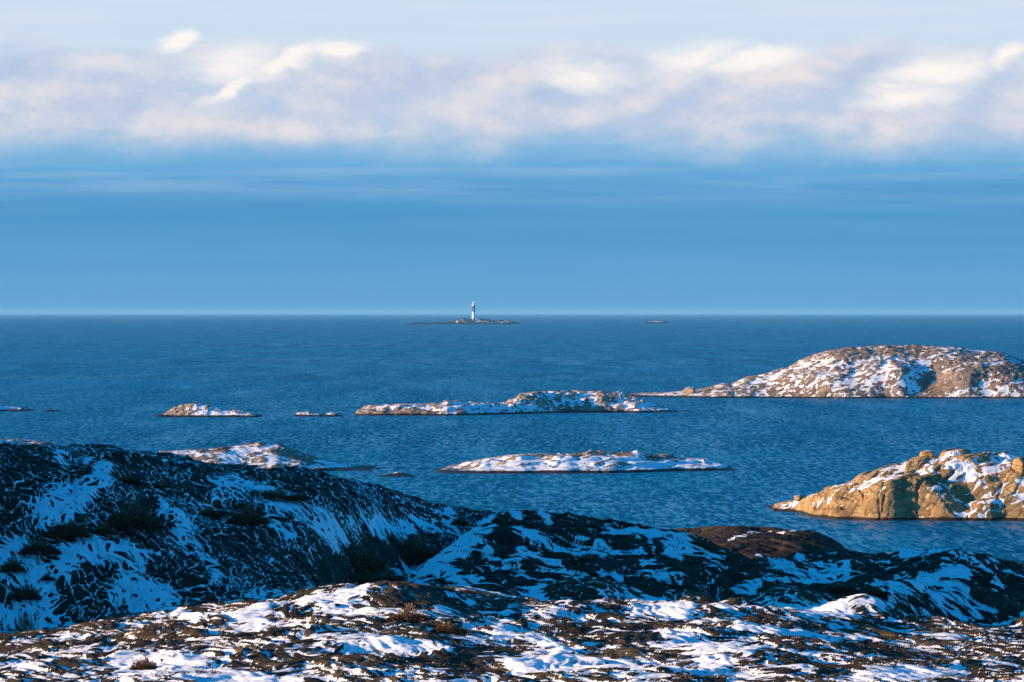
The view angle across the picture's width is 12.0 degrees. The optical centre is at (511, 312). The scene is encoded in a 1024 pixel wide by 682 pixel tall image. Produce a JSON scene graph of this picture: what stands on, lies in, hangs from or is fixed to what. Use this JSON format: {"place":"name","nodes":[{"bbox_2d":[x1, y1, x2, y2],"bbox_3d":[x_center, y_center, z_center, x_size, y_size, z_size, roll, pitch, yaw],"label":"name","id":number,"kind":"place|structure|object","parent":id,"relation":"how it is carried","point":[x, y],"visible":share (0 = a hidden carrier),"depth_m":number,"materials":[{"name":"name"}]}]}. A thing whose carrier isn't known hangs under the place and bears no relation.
{"place":"outdoors","nodes":[
{"label":"outdoors","id":0,"kind":"place"},
{"bbox_2d":[0,443,520,630],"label":"hill","id":1,"kind":"structure","parent":0,"point":[187,554],"depth_m":131.60,"materials":[{"name":"grey stone"}]},
{"bbox_2d":[0,551,26,572],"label":"heather bush","id":2,"kind":"object","parent":1,"relation":"on","point":[8,566],"visible":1,"depth_m":127.11,"materials":[{"name":"plant"}]},
{"bbox_2d":[5,581,42,600],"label":"heather bush","id":3,"kind":"object","parent":1,"relation":"on","point":[23,593],"visible":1,"depth_m":125.71,"materials":[{"name":"plant"}]},
{"bbox_2d":[17,538,61,555],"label":"heather bush","id":4,"kind":"object","parent":1,"relation":"on","point":[36,548],"visible":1,"depth_m":127.94,"materials":[{"name":"plant"}]},
{"bbox_2d":[40,573,55,580],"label":"heather bush","id":5,"kind":"object","parent":1,"relation":"on","point":[45,577],"visible":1,"depth_m":126.67,"materials":[{"name":"green plant"}]},
{"bbox_2d":[42,518,92,538],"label":"heather bush","id":6,"kind":"object","parent":1,"relation":"on","point":[67,530],"visible":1,"depth_m":128.81,"materials":[{"name":"green plant"}]},
{"bbox_2d":[92,522,118,534],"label":"heather bush","id":7,"kind":"object","parent":1,"relation":"on","point":[103,529],"visible":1,"depth_m":129.79,"materials":[{"name":"green plant"}]},
{"bbox_2d":[116,474,143,483],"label":"heather bush","id":8,"kind":"object","parent":1,"relation":"on","point":[126,479],"visible":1,"depth_m":133.85,"materials":[{"name":"plant"}]},
{"bbox_2d":[104,494,163,529],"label":"heather bush","id":9,"kind":"object","parent":1,"relation":"on","point":[133,517],"visible":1,"depth_m":130.12,"materials":[{"name":"plant"}]},
{"bbox_2d":[153,480,165,488],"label":"heather bush","id":10,"kind":"object","parent":1,"relation":"on","point":[157,484],"visible":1,"depth_m":134.76,"materials":[{"name":"plant"}]},
{"bbox_2d":[198,506,223,517],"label":"heather bush","id":11,"kind":"object","parent":1,"relation":"on","point":[210,512],"visible":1,"depth_m":132.95,"materials":[{"name":"green plant"}]},
{"bbox_2d":[224,501,271,525],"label":"heather bush","id":12,"kind":"object","parent":1,"relation":"on","point":[247,516],"visible":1,"depth_m":132.57,"materials":[{"name":"green plant"}]},
{"bbox_2d":[256,488,310,501],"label":"heather bush","id":13,"kind":"object","parent":1,"relation":"on","point":[273,495],"visible":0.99,"depth_m":135.63,"materials":[{"name":"plant"}]},
{"bbox_2d":[348,543,390,575],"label":"heather bush","id":14,"kind":"object","parent":1,"relation":"on","point":[360,564],"visible":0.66,"depth_m":135.46,"materials":[{"name":"plant"}]},
{"bbox_2d":[348,565,410,584],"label":"heather bush","id":15,"kind":"object","parent":1,"relation":"on","point":[369,577],"visible":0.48,"depth_m":133.36,"materials":[{"name":"plant"}]},
{"bbox_2d":[394,532,446,566],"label":"heather bush","id":16,"kind":"object","parent":1,"relation":"on","point":[419,550],"visible":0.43,"depth_m":143.07,"materials":[{"name":"green plant"}]},
{"bbox_2d":[450,511,470,526],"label":"heather bush","id":17,"kind":"object","parent":1,"relation":"on","point":[459,522],"visible":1,"depth_m":150.51,"materials":[{"name":"plant"}]},
{"bbox_2d":[0,314,1023,564],"bbox_3d":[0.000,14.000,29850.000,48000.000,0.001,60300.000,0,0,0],"label":"sea","id":18,"kind":"structure","parent":0,"point":[120,380],"depth_m":750.25,"materials":[{"name":"liquid"}]},
{"bbox_2d":[0,403,33,410],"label":"rocky islet","id":19,"kind":"object","parent":18,"relation":"in","point":[6,407],"visible":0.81,"depth_m":693.31,"materials":[{"name":"grey stone"}]},
{"bbox_2d":[0,437,52,445],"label":"rocky islet","id":20,"kind":"object","parent":18,"relation":"in","point":[22,442],"visible":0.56,"depth_m":510.82,"materials":[{"name":"grey stone"}]},
{"bbox_2d":[41,410,59,411],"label":"skerry","id":21,"kind":"structure","parent":18,"relation":"in","point":[51,411],"depth_m":689.33,"materials":[{"name":"grey stone"}]},
{"bbox_2d":[156,403,262,416],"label":"rocky islet","id":22,"kind":"object","parent":18,"relation":"in","point":[195,410],"visible":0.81,"depth_m":654.64,"materials":[{"name":"brown stone"}]},
{"bbox_2d":[158,442,377,473],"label":"rocky islet","id":23,"kind":"object","parent":18,"relation":"in","point":[263,455],"visible":0.49,"depth_m":432.60,"materials":[{"name":"grey stone"}]},
{"bbox_2d":[294,411,323,416],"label":"skerry","id":24,"kind":"structure","parent":18,"relation":"in","point":[305,413],"depth_m":657.92,"materials":[{"name":"grey stone"}]},
{"bbox_2d":[323,412,342,416],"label":"skerry","id":25,"kind":"structure","parent":18,"relation":"in","point":[331,414],"depth_m":656.62,"materials":[{"name":"grey stone"}]},
{"bbox_2d":[379,472,414,476],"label":"skerry","id":26,"kind":"structure","parent":18,"relation":"in","point":[397,474],"depth_m":416.01,"materials":[{"name":"grey stone"}]},
{"bbox_2d":[407,318,519,323],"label":"rocky islet","id":27,"kind":"object","parent":18,"relation":"in","point":[472,321],"visible":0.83,"depth_m":6014.97,"materials":[{"name":"stone"}]},
{"bbox_2d":[472,302,475,319],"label":"lighthouse","id":28,"kind":"object","parent":27,"relation":"on","point":[473,310],"visible":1,"depth_m":6027.65,"materials":[{"name":"white concrete"}]},
{"bbox_2d":[355,390,677,415],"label":"rocky islet","id":29,"kind":"object","parent":18,"relation":"in","point":[563,401],"visible":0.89,"depth_m":680.19,"materials":[{"name":"grey stone"}]},
{"bbox_2d":[435,450,737,473],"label":"rocky islet","id":30,"kind":"object","parent":18,"relation":"in","point":[595,461],"visible":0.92,"depth_m":428.85,"materials":[{"name":"grey stone"}]},
{"bbox_2d":[645,320,668,322],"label":"skerry","id":31,"kind":"structure","parent":18,"relation":"in","point":[656,321],"depth_m":6562.56,"materials":[{"name":"grey stone"}]},
{"bbox_2d":[626,345,1023,397],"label":"rocky islet","id":32,"kind":"object","parent":18,"relation":"in","point":[901,371],"visible":0.97,"depth_m":803.17,"materials":[{"name":"grey stone"}]},
{"bbox_2d":[684,387,695,393],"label":"boulder","id":33,"kind":"object","parent":32,"relation":"on","point":[689,390],"visible":1,"depth_m":805.54,"materials":[{"name":"grey stone"}]},
{"bbox_2d":[766,448,1023,520],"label":"rocky islet","id":34,"kind":"object","parent":18,"relation":"in","point":[953,484],"visible":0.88,"depth_m":330.51,"materials":[{"name":"stone"}]},
{"bbox_2d":[794,495,803,500],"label":"boulder","id":35,"kind":"object","parent":34,"relation":"on","point":[798,497],"visible":0.91,"depth_m":344.69,"materials":[{"name":"stone"}]},
{"bbox_2d":[919,450,934,458],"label":"boulder","id":36,"kind":"object","parent":34,"relation":"on","point":[929,453],"visible":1,"depth_m":335.60,"materials":[{"name":"stone"}]},
{"bbox_2d":[1012,457,1023,473],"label":"boulder","id":37,"kind":"object","parent":34,"relation":"on","point":[1018,464],"visible":1,"depth_m":331.04,"materials":[{"name":"stone"}]},
{"bbox_2d":[0,575,1023,681],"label":"ground","id":38,"kind":"structure","parent":0,"point":[697,652],"depth_m":85.68,"materials":[{"name":"white snow"}]},
{"bbox_2d":[9,610,40,630],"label":"dry stalks","id":39,"kind":"object","parent":38,"relation":"on","point":[24,626],"visible":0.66,"depth_m":99.99,"materials":[{"name":"brown plant"}]},
{"bbox_2d":[129,656,156,669],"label":"heather bush","id":40,"kind":"object","parent":38,"relation":"on","point":[145,664],"visible":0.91,"depth_m":78.19,"materials":[{"name":"brown plant"}]},
{"bbox_2d":[384,602,432,622],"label":"heather bush","id":41,"kind":"object","parent":38,"relation":"on","point":[407,617],"visible":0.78,"depth_m":88.03,"materials":[{"name":"brown plant"}]},
{"bbox_2d":[430,620,467,633],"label":"heather bush","id":42,"kind":"object","parent":38,"relation":"on","point":[447,626],"visible":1,"depth_m":84.61,"materials":[{"name":"brown plant"}]},
{"bbox_2d":[0,580,1023,681],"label":"heather cover","id":43,"kind":"object","parent":38,"relation":"on","point":[494,662],"visible":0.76,"depth_m":82.46,"materials":[{"name":"brown plant"}]},
{"bbox_2d":[0,0,1023,313],"label":"sky","id":44,"kind":"structure","parent":0,"point":[157,156],"materials":[{"name":"blue"}]},
{"bbox_2d":[395,509,771,600],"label":"hill","id":45,"kind":"structure","parent":0,"point":[526,551],"depth_m":134.62,"materials":[{"name":"grey stone"}]},
{"bbox_2d":[573,553,594,562],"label":"heather bush","id":46,"kind":"object","parent":45,"relation":"on","point":[585,558],"visible":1,"depth_m":132.79,"materials":[{"name":"plant"}]},
{"bbox_2d":[674,526,848,559],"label":"hill","id":47,"kind":"structure","parent":0,"point":[759,543],"depth_m":190.50,"materials":[{"name":"brown stone"}]},
{"bbox_2d":[729,547,1023,626],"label":"hill","id":48,"kind":"structure","parent":0,"point":[963,584],"depth_m":131.34,"materials":[{"name":"stone"}]},
{"bbox_2d":[822,581,859,592],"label":"heather bush","id":49,"kind":"object","parent":48,"relation":"on","point":[843,587],"visible":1,"depth_m":123.45,"materials":[{"name":"plant"}]},
{"bbox_2d":[862,586,890,595],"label":"heather bush","id":50,"kind":"object","parent":48,"relation":"on","point":[873,591],"visible":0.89,"depth_m":123.94,"materials":[{"name":"brown plant"}]},
{"bbox_2d":[996,557,1023,569],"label":"bare shrub","id":51,"kind":"object","parent":48,"relation":"on","point":[1019,566],"visible":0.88,"depth_m":137.15,"materials":[{"name":"brown plant"}]}
]}

